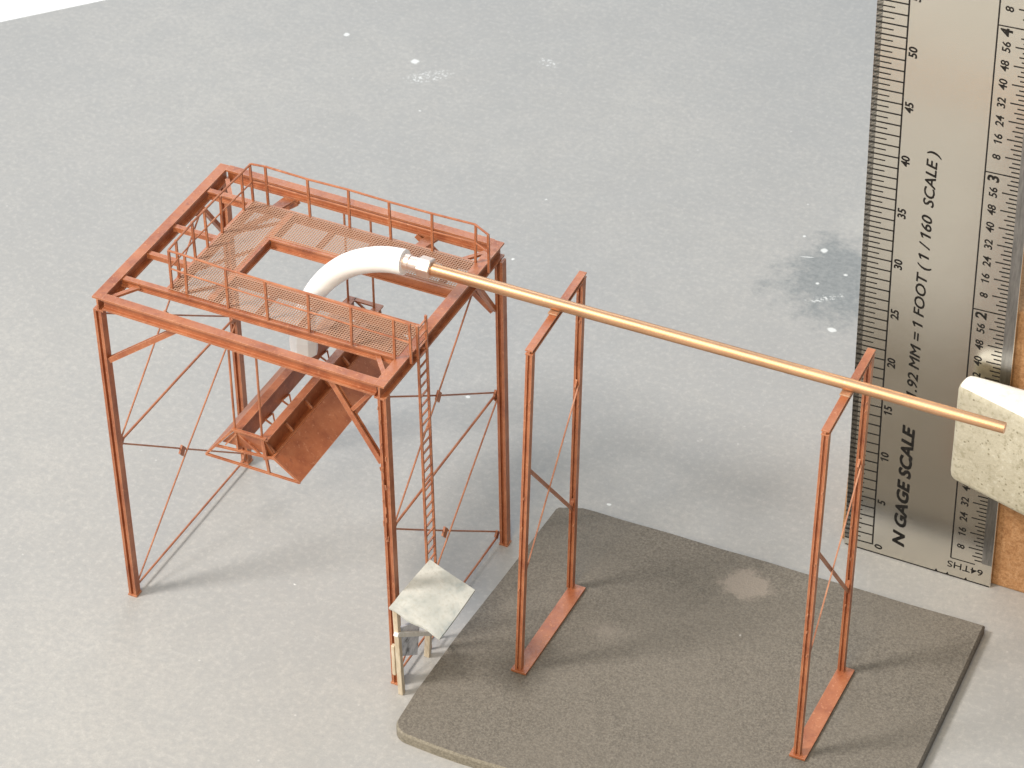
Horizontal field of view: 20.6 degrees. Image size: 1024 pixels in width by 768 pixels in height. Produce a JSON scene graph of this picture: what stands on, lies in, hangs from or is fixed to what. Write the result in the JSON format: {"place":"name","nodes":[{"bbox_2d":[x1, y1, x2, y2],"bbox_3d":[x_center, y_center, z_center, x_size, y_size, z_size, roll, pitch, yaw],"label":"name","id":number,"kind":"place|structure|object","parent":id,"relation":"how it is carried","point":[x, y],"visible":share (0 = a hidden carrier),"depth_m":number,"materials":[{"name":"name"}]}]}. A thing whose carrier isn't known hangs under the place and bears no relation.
{"place":"outdoors","nodes":[
{"label":"outdoors","id":0,"kind":"place"},
{"bbox_2d":[0,0,102,21],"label":"bench top","id":1,"kind":"object","parent":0,"point":[12,9],"depth_m":64.66,"materials":[{"name":"white"}]},
{"bbox_2d":[92,163,511,685],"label":"gantry tower","id":2,"kind":"structure","parent":0,"point":[215,184],"depth_m":44.82,"materials":[{"name":"brown metal"}]},
{"bbox_2d":[205,214,408,483],"bbox_3d":[-3.292,-0.716,45.617,1.744,2.468,4.016,16,41,20],"label":"loading hood","id":3,"kind":"object","parent":2,"relation":"hanging from","point":[303,432],"visible":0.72,"depth_m":45.39,"materials":[{"name":"red paint"}]},
{"bbox_2d":[0,0,1023,767],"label":"ground","id":4,"kind":"structure","parent":0,"point":[694,166],"depth_m":53.68,"materials":[{"name":"grey concrete"}]},
{"bbox_2d":[389,560,474,694],"bbox_3d":[-1.280,4.062,45.514,1.023,2.239,1.208,19,42,23],"label":"shelter","id":5,"kind":"object","parent":4,"relation":"on","point":[432,598],"visible":1,"depth_m":45.02,"materials":[{"name":"grey paint"}]},
{"bbox_2d":[396,507,984,767],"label":"felt mat","id":6,"kind":"object","parent":4,"relation":"on","point":[662,649],"visible":0.96,"depth_m":46.20,"materials":[{"name":"grey fabric"}]},
{"bbox_2d":[511,271,586,675],"bbox_3d":[0.614,1.484,44.911,0.321,6.614,2.345,16,41,20],"label":"pipe support frame","id":7,"kind":"object","parent":6,"relation":"on","point":[527,658],"visible":1,"depth_m":44.96,"materials":[{"name":"red paint"}]},
{"bbox_2d":[289,246,1006,433],"bbox_3d":[1.739,-0.060,43.105,11.803,2.553,0.486,16,41,20],"label":"conveyor pipe","id":8,"kind":"object","parent":7,"relation":"on","point":[328,277],"visible":0.78,"depth_m":42.64,"materials":[{"name":"gold metal"}]},
{"bbox_2d":[789,348,875,760],"bbox_3d":[4.978,2.693,43.337,0.281,6.614,2.270,16,41,20],"label":"pipe support frame","id":9,"kind":"object","parent":6,"relation":"on","point":[806,737],"visible":1,"depth_m":43.40,"materials":[{"name":"bare copper metal"}]},
{"bbox_2d":[842,263,1023,592],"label":"chipboard block","id":10,"kind":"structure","parent":4,"relation":"on","point":[1008,567],"depth_m":47.40,"materials":[{"name":"brown wood"}]},
{"bbox_2d":[951,376,1023,514],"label":"foam block","id":11,"kind":"object","parent":10,"relation":"on","point":[988,463],"depth_m":45.45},
{"bbox_2d":[844,0,1023,586],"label":"steel ruler","id":12,"kind":"object","parent":4,"relation":"on","point":[942,260],"visible":0.91,"depth_m":44.88,"materials":[{"name":"silver metal"}]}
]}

